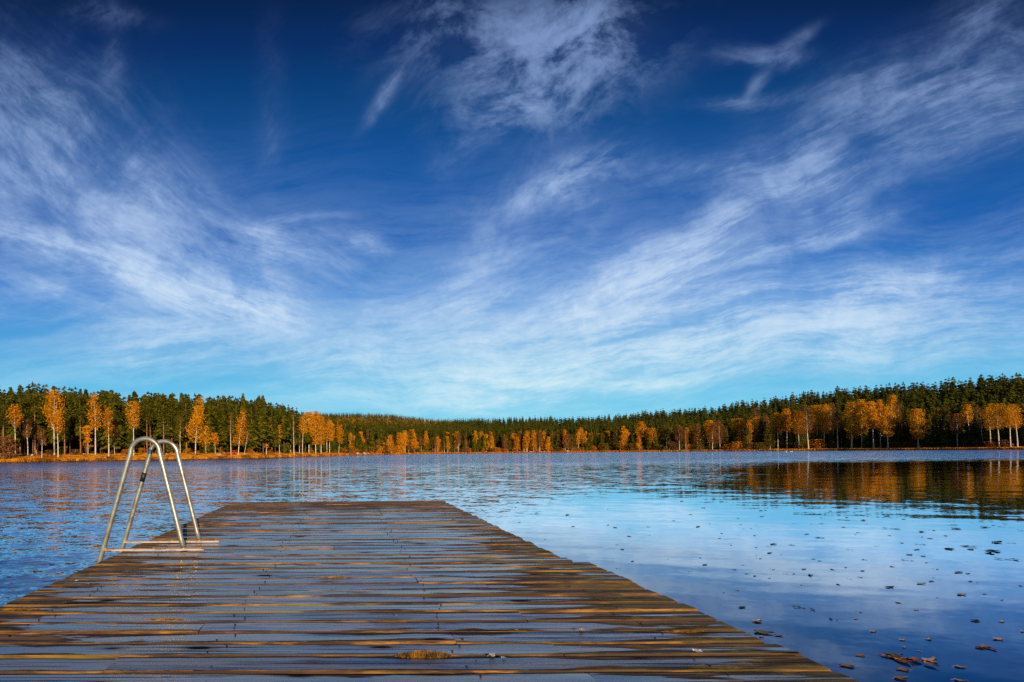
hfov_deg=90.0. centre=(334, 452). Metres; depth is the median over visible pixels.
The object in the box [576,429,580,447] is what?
birch tree
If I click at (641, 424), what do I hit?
birch tree
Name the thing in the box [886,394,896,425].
birch tree
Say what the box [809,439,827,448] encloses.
shrub
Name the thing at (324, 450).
spruce tree
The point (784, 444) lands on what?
shrub
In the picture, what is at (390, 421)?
autumn forest
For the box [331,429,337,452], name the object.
spruce tree
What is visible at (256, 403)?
pine tree
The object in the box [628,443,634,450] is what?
shrub
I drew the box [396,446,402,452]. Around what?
shrub
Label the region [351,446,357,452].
shrub
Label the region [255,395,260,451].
spruce tree
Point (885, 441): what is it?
spruce tree
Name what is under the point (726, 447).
shrub
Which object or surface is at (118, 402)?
pine tree
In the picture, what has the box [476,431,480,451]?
spruce tree
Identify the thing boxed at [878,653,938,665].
leaf raft
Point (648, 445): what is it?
spruce tree
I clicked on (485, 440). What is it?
spruce tree
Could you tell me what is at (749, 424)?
birch tree
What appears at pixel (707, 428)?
birch tree
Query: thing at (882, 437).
spruce tree
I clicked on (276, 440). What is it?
spruce tree
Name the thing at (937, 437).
spruce tree
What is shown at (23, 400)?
pine tree
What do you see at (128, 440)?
spruce tree
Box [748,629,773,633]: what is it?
floating leaf
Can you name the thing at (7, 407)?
pine tree
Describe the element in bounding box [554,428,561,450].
spruce tree
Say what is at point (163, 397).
pine tree
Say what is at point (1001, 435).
spruce tree
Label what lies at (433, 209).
sky
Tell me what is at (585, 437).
birch tree
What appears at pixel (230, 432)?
bare birch tree
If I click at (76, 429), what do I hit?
spruce tree
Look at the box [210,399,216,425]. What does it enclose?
spruce tree
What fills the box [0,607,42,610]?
moss tuft
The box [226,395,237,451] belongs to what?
spruce tree
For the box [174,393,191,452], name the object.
spruce tree
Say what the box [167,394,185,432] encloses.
spruce tree
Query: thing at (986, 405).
spruce tree
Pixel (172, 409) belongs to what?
pine tree
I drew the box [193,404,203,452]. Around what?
spruce tree
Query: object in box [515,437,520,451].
birch tree
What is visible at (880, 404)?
birch tree
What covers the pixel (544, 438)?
birch tree
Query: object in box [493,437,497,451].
spruce tree
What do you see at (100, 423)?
bare birch tree
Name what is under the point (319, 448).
spruce tree
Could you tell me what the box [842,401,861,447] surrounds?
birch tree
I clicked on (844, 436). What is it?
spruce tree
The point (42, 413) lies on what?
pine tree
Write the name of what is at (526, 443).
birch tree
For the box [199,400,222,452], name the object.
spruce tree
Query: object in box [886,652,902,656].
leaf
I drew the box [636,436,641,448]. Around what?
birch tree
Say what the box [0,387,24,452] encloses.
spruce tree
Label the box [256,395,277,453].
spruce tree
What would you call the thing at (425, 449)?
spruce tree
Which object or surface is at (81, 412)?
pine tree
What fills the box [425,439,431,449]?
alder tree
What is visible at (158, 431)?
spruce tree
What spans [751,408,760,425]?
bare birch tree
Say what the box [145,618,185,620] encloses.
moss tuft
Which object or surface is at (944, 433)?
spruce tree
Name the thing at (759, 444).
shrub
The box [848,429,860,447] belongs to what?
spruce tree
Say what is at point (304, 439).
spruce tree
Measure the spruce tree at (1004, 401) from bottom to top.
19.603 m
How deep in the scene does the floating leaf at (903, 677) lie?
2.69 m
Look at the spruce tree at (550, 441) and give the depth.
340.86 m
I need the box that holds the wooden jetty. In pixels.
[0,501,859,681]
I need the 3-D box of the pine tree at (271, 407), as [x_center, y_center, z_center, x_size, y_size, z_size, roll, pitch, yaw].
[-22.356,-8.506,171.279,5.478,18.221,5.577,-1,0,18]
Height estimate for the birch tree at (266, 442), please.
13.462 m
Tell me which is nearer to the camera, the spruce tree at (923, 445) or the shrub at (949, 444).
the shrub at (949, 444)
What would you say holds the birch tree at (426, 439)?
on the ground at (44, 451)
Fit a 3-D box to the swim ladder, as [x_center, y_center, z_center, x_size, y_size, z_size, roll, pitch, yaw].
[-1.942,0.983,4.935,1.426,2.289,0.511,-1,0,1]
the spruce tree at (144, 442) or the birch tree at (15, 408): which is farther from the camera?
the spruce tree at (144, 442)
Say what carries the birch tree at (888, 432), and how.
on the ground at (44, 451)
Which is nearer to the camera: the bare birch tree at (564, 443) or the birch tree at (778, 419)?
the birch tree at (778, 419)
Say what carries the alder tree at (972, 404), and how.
on the ground at (44, 451)
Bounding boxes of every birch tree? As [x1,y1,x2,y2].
[5,404,24,456]
[21,417,32,456]
[35,427,48,457]
[40,390,65,454]
[50,409,65,457]
[85,393,104,453]
[95,404,104,452]
[101,407,114,456]
[110,423,117,453]
[122,401,142,455]
[176,415,184,453]
[183,405,207,453]
[195,396,204,446]
[199,426,211,449]
[210,432,218,453]
[227,415,232,452]
[232,409,248,454]
[244,431,251,453]
[262,419,272,453]
[277,425,281,453]
[291,414,294,453]
[297,414,308,453]
[297,426,301,452]
[302,412,315,452]
[310,411,321,452]
[317,414,325,453]
[324,416,329,448]
[324,420,335,452]
[334,425,343,452]
[348,433,352,448]
[385,439,390,450]
[396,432,403,449]
[402,433,406,452]
[403,430,408,452]
[409,429,418,448]
[418,436,423,446]
[423,431,427,446]
[435,436,439,450]
[445,436,449,452]
[456,432,461,451]
[463,434,468,450]
[484,434,489,449]
[489,432,492,446]
[511,434,515,448]
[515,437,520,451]
[517,430,521,445]
[522,431,529,451]
[530,430,536,451]
[536,435,542,450]
[541,430,546,448]
[545,437,550,448]
[561,437,566,447]
[566,434,571,448]
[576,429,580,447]
[579,427,584,441]
[583,431,587,450]
[619,426,627,446]
[636,421,646,442]
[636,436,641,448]
[645,428,659,442]
[674,424,684,449]
[682,428,688,449]
[688,425,696,446]
[691,423,703,447]
[703,420,719,446]
[705,423,717,443]
[708,422,715,449]
[713,421,726,443]
[727,418,747,441]
[735,422,741,443]
[738,420,747,441]
[745,420,752,446]
[750,418,760,440]
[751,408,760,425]
[761,415,769,424]
[771,413,782,448]
[780,408,792,448]
[790,410,806,448]
[798,405,815,448]
[808,405,822,435]
[817,404,832,447]
[824,402,839,431]
[831,411,842,447]
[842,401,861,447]
[854,399,868,447]
[865,401,879,447]
[875,399,885,447]
[877,406,895,447]
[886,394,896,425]
[893,401,904,428]
[906,409,929,447]
[938,410,954,428]
[946,413,967,446]
[959,404,973,436]
[972,407,985,441]
[980,407,998,446]
[982,403,1004,446]
[1001,405,1019,446]
[1004,404,1023,446]
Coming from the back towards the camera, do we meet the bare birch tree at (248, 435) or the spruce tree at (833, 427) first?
the spruce tree at (833, 427)
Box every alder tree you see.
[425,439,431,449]
[430,438,435,451]
[440,432,447,452]
[569,434,575,447]
[585,441,589,450]
[597,434,605,443]
[612,428,620,449]
[628,426,633,440]
[659,422,671,447]
[667,437,671,449]
[742,415,755,440]
[742,430,751,448]
[763,425,776,448]
[795,429,809,448]
[834,414,845,447]
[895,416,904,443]
[930,407,950,446]
[963,401,982,425]
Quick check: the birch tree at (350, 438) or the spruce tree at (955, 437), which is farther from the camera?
the birch tree at (350, 438)
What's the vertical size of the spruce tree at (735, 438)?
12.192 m
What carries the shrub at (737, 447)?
on the ground at (44, 451)
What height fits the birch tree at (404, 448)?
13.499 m
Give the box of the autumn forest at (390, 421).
[329,386,993,438]
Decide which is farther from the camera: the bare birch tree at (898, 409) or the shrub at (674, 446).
the shrub at (674, 446)
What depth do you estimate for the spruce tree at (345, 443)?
249.40 m
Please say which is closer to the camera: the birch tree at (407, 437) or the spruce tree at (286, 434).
the spruce tree at (286, 434)
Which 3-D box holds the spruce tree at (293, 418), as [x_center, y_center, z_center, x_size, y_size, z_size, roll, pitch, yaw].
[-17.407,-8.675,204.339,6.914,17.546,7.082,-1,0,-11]
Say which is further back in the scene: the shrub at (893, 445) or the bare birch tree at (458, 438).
the bare birch tree at (458, 438)
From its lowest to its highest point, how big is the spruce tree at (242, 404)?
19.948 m
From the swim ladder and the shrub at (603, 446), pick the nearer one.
the swim ladder
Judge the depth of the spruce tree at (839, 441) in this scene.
255.34 m
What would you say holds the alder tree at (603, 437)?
on the ground at (44, 451)
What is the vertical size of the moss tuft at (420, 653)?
0.041 m
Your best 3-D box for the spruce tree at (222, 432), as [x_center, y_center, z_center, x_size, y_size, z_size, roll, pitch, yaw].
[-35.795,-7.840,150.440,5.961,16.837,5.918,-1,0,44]
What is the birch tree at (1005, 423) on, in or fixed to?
on the ground at (44, 451)
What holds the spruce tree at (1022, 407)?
on the ground at (44, 451)
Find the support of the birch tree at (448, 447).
on the ground at (44, 451)
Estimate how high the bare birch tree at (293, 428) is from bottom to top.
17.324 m
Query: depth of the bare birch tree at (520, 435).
341.62 m
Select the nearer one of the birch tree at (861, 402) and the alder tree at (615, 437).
the birch tree at (861, 402)
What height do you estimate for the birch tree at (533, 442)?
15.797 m
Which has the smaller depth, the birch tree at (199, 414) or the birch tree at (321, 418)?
the birch tree at (199, 414)
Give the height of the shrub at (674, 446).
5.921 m
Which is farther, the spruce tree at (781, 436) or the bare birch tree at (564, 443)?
the bare birch tree at (564, 443)
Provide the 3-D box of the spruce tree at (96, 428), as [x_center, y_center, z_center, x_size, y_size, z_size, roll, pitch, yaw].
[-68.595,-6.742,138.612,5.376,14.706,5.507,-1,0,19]
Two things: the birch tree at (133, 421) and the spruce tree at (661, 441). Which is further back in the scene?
the spruce tree at (661, 441)
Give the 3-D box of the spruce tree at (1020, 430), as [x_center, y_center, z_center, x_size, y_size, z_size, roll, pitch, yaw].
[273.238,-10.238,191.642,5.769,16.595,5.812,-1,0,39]
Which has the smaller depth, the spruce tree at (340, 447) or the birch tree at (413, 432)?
the spruce tree at (340, 447)
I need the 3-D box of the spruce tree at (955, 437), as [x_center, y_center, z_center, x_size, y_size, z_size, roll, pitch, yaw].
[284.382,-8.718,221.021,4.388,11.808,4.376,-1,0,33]
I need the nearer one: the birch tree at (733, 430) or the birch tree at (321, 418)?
the birch tree at (321, 418)
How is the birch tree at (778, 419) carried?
on the ground at (44, 451)
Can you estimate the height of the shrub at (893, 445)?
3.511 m
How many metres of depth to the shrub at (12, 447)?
112.76 m
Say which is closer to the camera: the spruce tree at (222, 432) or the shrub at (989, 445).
the spruce tree at (222, 432)
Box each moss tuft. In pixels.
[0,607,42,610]
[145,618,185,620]
[319,576,352,577]
[394,648,451,658]
[662,630,703,632]
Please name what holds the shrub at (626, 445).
on the ground at (44, 451)
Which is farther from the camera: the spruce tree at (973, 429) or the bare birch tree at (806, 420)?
the bare birch tree at (806, 420)
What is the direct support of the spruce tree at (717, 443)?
on the ground at (44, 451)
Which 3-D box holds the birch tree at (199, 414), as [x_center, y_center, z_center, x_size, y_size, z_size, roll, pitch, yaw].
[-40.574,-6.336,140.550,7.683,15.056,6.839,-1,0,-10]
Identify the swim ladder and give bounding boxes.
[97,436,219,562]
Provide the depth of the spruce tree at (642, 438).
321.31 m
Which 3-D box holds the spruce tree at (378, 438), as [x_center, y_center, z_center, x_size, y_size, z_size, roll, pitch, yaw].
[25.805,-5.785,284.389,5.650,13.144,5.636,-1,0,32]
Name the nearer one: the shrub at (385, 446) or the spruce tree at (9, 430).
the spruce tree at (9, 430)
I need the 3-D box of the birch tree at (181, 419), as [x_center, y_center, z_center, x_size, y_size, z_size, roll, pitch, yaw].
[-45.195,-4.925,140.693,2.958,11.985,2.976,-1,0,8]
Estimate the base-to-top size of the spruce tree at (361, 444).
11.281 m
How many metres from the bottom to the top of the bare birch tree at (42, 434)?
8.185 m
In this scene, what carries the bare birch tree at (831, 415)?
on the ground at (44, 451)
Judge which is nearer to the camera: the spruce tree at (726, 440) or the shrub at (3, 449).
the shrub at (3, 449)
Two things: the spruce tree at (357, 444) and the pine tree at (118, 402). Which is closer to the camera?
the pine tree at (118, 402)
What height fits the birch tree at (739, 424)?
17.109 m
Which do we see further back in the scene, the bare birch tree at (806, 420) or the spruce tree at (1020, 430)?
the bare birch tree at (806, 420)
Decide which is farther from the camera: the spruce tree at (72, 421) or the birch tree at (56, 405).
the spruce tree at (72, 421)
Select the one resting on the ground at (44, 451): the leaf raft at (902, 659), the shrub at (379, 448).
the shrub at (379, 448)
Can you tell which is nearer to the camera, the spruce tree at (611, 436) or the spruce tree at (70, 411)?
the spruce tree at (70, 411)
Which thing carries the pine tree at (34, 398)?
on the ground at (44, 451)
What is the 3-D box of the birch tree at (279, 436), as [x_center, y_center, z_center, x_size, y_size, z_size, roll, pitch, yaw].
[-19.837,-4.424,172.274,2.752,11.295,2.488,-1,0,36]
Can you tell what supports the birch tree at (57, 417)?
on the ground at (44, 451)
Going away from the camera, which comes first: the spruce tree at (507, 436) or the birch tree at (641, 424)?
the birch tree at (641, 424)
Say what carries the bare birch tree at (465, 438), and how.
on the ground at (44, 451)
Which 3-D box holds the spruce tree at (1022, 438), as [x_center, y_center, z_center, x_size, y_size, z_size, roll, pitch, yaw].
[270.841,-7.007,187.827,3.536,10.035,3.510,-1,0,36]
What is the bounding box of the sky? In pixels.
[0,0,1023,424]
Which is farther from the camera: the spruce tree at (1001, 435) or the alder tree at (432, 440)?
the alder tree at (432, 440)
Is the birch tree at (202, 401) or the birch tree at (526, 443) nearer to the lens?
the birch tree at (202, 401)
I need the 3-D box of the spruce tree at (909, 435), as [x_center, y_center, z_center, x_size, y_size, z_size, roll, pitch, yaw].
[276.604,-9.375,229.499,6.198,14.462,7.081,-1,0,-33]
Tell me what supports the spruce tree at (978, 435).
on the ground at (44, 451)
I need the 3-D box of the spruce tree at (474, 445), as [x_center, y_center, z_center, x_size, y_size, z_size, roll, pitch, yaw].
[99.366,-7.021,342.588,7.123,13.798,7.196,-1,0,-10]
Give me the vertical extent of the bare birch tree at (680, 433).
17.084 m
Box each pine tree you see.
[0,399,12,455]
[12,396,28,454]
[16,393,28,453]
[22,391,45,453]
[31,393,44,452]
[55,394,76,454]
[64,392,78,453]
[71,394,88,452]
[90,396,105,453]
[115,398,123,452]
[137,396,154,453]
[144,397,156,445]
[153,394,172,454]
[167,398,178,452]
[179,398,193,448]
[213,399,228,450]
[245,402,257,452]
[253,401,260,451]
[267,404,278,452]
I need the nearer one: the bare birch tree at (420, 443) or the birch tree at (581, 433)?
the bare birch tree at (420, 443)
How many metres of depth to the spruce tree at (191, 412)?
151.68 m
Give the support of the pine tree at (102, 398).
on the ground at (44, 451)
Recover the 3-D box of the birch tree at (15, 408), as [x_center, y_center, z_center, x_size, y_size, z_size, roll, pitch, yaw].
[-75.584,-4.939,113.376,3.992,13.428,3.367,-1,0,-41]
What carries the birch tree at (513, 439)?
on the ground at (44, 451)
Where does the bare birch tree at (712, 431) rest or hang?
on the ground at (44, 451)
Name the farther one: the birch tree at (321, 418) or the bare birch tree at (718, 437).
the bare birch tree at (718, 437)
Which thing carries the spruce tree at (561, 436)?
on the ground at (44, 451)
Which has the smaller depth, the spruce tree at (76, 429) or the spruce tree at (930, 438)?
the spruce tree at (76, 429)
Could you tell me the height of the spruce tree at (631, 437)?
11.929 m
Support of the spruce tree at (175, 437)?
on the ground at (44, 451)
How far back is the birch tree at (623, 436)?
323.87 m
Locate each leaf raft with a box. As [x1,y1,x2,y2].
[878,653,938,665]
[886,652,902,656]
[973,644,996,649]
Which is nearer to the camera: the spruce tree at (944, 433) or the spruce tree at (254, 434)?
the spruce tree at (254, 434)
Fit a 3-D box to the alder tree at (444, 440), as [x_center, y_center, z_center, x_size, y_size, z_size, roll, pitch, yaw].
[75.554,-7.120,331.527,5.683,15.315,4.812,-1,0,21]
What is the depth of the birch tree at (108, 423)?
126.99 m
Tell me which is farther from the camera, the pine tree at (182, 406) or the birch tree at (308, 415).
the birch tree at (308, 415)
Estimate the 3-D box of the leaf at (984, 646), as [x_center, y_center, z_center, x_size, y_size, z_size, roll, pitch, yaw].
[4.174,1.249,3.080,0.097,0.012,0.079,-1,0,-7]
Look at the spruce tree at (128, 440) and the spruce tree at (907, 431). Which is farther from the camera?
the spruce tree at (907, 431)
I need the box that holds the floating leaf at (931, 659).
[922,658,937,661]
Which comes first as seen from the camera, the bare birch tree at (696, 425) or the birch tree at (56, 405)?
the birch tree at (56, 405)
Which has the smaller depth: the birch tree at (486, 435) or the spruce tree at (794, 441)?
the spruce tree at (794, 441)
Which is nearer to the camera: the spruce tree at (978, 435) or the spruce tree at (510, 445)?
the spruce tree at (978, 435)
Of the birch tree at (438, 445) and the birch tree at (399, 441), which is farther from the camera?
the birch tree at (438, 445)
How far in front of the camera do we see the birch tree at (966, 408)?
209.00 m
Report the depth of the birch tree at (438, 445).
330.34 m
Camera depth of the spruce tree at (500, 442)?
346.07 m
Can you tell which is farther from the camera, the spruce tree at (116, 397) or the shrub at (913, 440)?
the shrub at (913, 440)
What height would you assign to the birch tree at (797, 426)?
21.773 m
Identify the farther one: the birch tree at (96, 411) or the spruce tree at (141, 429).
the spruce tree at (141, 429)
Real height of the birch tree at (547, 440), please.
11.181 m
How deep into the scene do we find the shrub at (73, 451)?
127.25 m
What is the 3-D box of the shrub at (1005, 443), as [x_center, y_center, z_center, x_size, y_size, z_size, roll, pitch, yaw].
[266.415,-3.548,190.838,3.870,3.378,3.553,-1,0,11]
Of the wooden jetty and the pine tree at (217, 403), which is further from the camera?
the pine tree at (217, 403)
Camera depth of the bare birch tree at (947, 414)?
214.70 m
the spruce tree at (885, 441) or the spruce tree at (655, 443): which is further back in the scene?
the spruce tree at (655, 443)
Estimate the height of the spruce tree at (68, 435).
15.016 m
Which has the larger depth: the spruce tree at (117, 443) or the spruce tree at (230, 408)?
the spruce tree at (230, 408)
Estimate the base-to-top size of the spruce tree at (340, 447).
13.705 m
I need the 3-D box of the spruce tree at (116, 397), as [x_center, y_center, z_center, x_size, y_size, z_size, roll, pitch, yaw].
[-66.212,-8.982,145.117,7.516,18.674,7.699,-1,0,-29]
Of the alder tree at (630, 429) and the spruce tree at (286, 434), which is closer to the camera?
the spruce tree at (286, 434)
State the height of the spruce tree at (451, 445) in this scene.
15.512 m
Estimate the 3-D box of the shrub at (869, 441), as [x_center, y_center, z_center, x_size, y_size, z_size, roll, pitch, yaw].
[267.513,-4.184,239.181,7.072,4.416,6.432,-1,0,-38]
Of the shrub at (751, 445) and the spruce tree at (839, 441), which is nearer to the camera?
the spruce tree at (839, 441)
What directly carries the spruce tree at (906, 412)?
on the ground at (44, 451)
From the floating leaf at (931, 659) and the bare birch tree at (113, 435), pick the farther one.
the bare birch tree at (113, 435)
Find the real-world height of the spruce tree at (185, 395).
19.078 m
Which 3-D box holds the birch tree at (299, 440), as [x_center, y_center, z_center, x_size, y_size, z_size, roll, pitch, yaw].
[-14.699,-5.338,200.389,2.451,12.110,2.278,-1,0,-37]
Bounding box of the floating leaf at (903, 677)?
[894,676,907,679]
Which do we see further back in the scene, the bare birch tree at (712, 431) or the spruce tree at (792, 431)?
the bare birch tree at (712, 431)
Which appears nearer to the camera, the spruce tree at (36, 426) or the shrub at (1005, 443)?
the spruce tree at (36, 426)
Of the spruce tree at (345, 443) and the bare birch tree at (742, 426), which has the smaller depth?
the spruce tree at (345, 443)
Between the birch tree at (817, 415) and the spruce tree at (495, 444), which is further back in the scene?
the spruce tree at (495, 444)
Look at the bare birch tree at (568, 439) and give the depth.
336.55 m
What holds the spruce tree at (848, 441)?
on the ground at (44, 451)
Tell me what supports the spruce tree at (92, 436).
on the ground at (44, 451)
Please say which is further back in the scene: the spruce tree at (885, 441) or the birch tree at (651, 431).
the birch tree at (651, 431)
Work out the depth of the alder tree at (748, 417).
280.13 m
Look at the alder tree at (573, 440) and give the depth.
337.10 m
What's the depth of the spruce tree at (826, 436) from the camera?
257.38 m
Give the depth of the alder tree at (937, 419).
219.64 m
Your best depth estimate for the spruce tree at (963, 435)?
212.13 m
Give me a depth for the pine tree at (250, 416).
150.86 m
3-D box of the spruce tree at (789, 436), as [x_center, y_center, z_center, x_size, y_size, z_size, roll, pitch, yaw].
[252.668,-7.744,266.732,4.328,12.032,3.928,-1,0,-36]
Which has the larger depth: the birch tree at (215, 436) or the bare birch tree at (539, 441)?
the bare birch tree at (539, 441)
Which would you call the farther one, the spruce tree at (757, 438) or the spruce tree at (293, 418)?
the spruce tree at (757, 438)
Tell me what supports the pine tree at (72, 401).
on the ground at (44, 451)
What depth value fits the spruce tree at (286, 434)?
176.88 m
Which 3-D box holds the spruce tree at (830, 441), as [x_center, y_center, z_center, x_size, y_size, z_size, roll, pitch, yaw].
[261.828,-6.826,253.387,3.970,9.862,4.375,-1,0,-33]
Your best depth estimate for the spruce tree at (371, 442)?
274.48 m
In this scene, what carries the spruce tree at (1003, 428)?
on the ground at (44, 451)
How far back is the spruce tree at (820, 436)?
258.13 m
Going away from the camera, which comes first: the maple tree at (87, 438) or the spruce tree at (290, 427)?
the maple tree at (87, 438)
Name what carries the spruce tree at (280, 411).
on the ground at (44, 451)
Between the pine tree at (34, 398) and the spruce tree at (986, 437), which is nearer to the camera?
the pine tree at (34, 398)
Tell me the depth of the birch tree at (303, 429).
197.41 m
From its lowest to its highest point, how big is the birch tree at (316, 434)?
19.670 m
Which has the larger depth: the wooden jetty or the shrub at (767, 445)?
the shrub at (767, 445)
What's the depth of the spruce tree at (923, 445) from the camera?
221.05 m
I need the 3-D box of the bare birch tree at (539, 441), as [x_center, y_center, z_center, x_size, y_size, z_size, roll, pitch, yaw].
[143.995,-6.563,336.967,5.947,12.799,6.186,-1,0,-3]
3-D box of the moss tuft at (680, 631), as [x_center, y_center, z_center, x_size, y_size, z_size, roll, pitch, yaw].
[1.805,0.924,2.490,0.219,0.011,0.025,-1,0,1]
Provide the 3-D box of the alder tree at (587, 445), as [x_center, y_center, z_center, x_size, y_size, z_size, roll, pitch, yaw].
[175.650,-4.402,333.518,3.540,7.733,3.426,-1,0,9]
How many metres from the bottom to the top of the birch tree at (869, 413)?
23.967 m
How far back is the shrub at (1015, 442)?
190.46 m
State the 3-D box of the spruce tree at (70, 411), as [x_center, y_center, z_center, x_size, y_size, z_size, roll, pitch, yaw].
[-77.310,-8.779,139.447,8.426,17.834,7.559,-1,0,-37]
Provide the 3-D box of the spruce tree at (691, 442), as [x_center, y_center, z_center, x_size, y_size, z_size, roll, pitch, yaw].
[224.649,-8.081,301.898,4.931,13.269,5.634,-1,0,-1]
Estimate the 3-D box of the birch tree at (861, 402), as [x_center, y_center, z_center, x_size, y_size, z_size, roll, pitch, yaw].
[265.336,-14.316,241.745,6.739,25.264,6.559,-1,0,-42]
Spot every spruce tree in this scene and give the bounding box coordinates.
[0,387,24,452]
[0,395,24,445]
[17,393,33,453]
[23,395,46,453]
[42,395,49,449]
[44,386,61,443]
[55,401,74,442]
[64,392,74,451]
[70,389,91,453]
[70,392,74,450]
[75,389,98,453]
[92,390,125,453]
[93,406,99,453]
[96,390,104,427]
[96,391,108,452]
[114,392,124,451]
[122,391,153,452]
[122,394,140,449]
[138,407,149,451]
[148,393,162,452]
[152,399,172,449]
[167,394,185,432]
[169,399,190,445]
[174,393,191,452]
[183,394,193,442]
[188,401,194,449]
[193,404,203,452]
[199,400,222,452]
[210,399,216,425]
[215,401,229,450]
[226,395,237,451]
[231,405,238,451]
[233,393,246,452]
[240,403,263,452]
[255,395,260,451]
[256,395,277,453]
[272,411,280,452]
[274,406,292,452]
[277,408,281,450]
[278,407,293,453]
[288,414,297,446]
[291,412,297,436]
[295,419,307,452]
[303,418,313,452]
[307,438,312,450]
[311,424,325,452]
[321,434,326,452]
[327,441,332,451]
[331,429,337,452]
[338,427,342,451]
[342,428,350,449]
[354,434,359,451]
[358,433,363,450]
[367,427,377,450]
[376,426,386,444]
[376,432,381,451]
[423,438,427,452]
[447,431,454,451]
[469,433,477,450]
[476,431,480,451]
[482,434,489,450]
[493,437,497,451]
[498,433,503,449]
[505,431,509,446]
[507,434,513,450]
[549,433,553,450]
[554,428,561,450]
[560,427,564,446]
[588,429,595,450]
[593,430,598,449]
[609,431,613,448]
[628,433,634,448]
[639,428,645,446]
[645,434,651,449]
[651,431,658,449]
[659,431,665,449]
[675,426,684,447]
[688,431,694,449]
[698,423,705,445]
[715,424,722,448]
[721,426,731,448]
[722,423,731,446]
[732,430,739,446]
[753,420,762,448]
[759,421,768,448]
[776,425,785,447]
[784,430,792,447]
[789,420,794,441]
[793,429,800,448]
[807,421,816,446]
[815,425,825,446]
[825,431,829,447]
[827,431,835,447]
[832,421,836,447]
[836,422,844,447]
[840,420,850,445]
[844,429,852,447]
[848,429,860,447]
[860,424,872,447]
[869,420,878,446]
[876,426,883,446]
[882,425,892,447]
[901,409,908,434]
[903,412,911,442]
[904,418,917,446]
[917,422,933,446]
[921,413,937,446]
[935,409,955,446]
[935,414,955,445]
[951,422,956,445]
[952,407,957,426]
[955,413,967,446]
[965,414,983,446]
[970,423,983,446]
[980,417,996,446]
[981,403,992,431]
[994,418,1003,444]
[999,398,1007,420]
[1001,416,1005,437]
[1003,425,1019,444]
[1007,407,1023,440]
[1019,404,1023,416]
[1020,429,1023,442]
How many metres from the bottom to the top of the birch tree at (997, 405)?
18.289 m
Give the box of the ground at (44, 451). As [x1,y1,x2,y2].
[0,417,1022,461]
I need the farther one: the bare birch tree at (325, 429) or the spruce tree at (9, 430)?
the bare birch tree at (325, 429)
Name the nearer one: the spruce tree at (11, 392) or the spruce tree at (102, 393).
the spruce tree at (11, 392)
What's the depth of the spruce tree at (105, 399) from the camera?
137.45 m
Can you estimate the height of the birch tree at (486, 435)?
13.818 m
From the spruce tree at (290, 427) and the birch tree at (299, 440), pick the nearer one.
the spruce tree at (290, 427)
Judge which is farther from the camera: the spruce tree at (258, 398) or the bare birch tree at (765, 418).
the bare birch tree at (765, 418)
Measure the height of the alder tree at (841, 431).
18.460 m
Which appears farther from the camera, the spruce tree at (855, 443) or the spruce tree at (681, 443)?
the spruce tree at (681, 443)
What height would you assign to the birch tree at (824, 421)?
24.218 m
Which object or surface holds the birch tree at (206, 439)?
on the ground at (44, 451)
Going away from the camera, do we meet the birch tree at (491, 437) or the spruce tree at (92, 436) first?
the spruce tree at (92, 436)
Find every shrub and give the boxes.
[0,436,20,458]
[3,439,17,457]
[70,449,82,454]
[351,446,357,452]
[376,446,386,452]
[381,444,391,453]
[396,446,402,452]
[599,443,609,450]
[619,443,628,450]
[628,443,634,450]
[666,442,678,449]
[721,444,729,449]
[727,441,746,449]
[744,442,755,449]
[754,442,765,449]
[761,442,773,448]
[776,439,791,448]
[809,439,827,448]
[862,440,880,447]
[888,441,904,447]
[905,438,917,447]
[944,441,956,446]
[971,441,983,446]
[983,441,997,446]
[998,440,1009,446]
[1011,437,1023,445]
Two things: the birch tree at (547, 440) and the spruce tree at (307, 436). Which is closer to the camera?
the spruce tree at (307, 436)
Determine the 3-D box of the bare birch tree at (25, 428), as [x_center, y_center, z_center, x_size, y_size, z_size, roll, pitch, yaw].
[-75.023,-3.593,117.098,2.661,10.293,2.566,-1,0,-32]
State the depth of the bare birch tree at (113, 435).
132.85 m
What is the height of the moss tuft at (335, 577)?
0.014 m
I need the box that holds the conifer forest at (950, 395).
[0,372,1023,452]
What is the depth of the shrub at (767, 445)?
271.67 m
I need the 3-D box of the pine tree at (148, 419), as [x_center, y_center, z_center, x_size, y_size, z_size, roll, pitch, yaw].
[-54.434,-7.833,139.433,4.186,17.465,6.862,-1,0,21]
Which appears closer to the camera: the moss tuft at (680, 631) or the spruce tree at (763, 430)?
the moss tuft at (680, 631)
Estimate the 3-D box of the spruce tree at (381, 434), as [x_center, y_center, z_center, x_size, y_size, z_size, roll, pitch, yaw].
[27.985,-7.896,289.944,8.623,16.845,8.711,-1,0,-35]
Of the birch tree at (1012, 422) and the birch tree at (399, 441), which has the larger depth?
the birch tree at (399, 441)
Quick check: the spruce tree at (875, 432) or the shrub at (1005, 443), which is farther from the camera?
the spruce tree at (875, 432)
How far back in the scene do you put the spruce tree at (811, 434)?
259.74 m
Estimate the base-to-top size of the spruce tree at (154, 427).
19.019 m
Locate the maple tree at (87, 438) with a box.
[81,425,92,447]
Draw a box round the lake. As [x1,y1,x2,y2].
[0,449,1023,681]
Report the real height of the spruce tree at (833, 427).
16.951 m
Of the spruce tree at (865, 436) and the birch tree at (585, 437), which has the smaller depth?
the spruce tree at (865, 436)
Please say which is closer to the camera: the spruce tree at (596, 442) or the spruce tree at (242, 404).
the spruce tree at (242, 404)

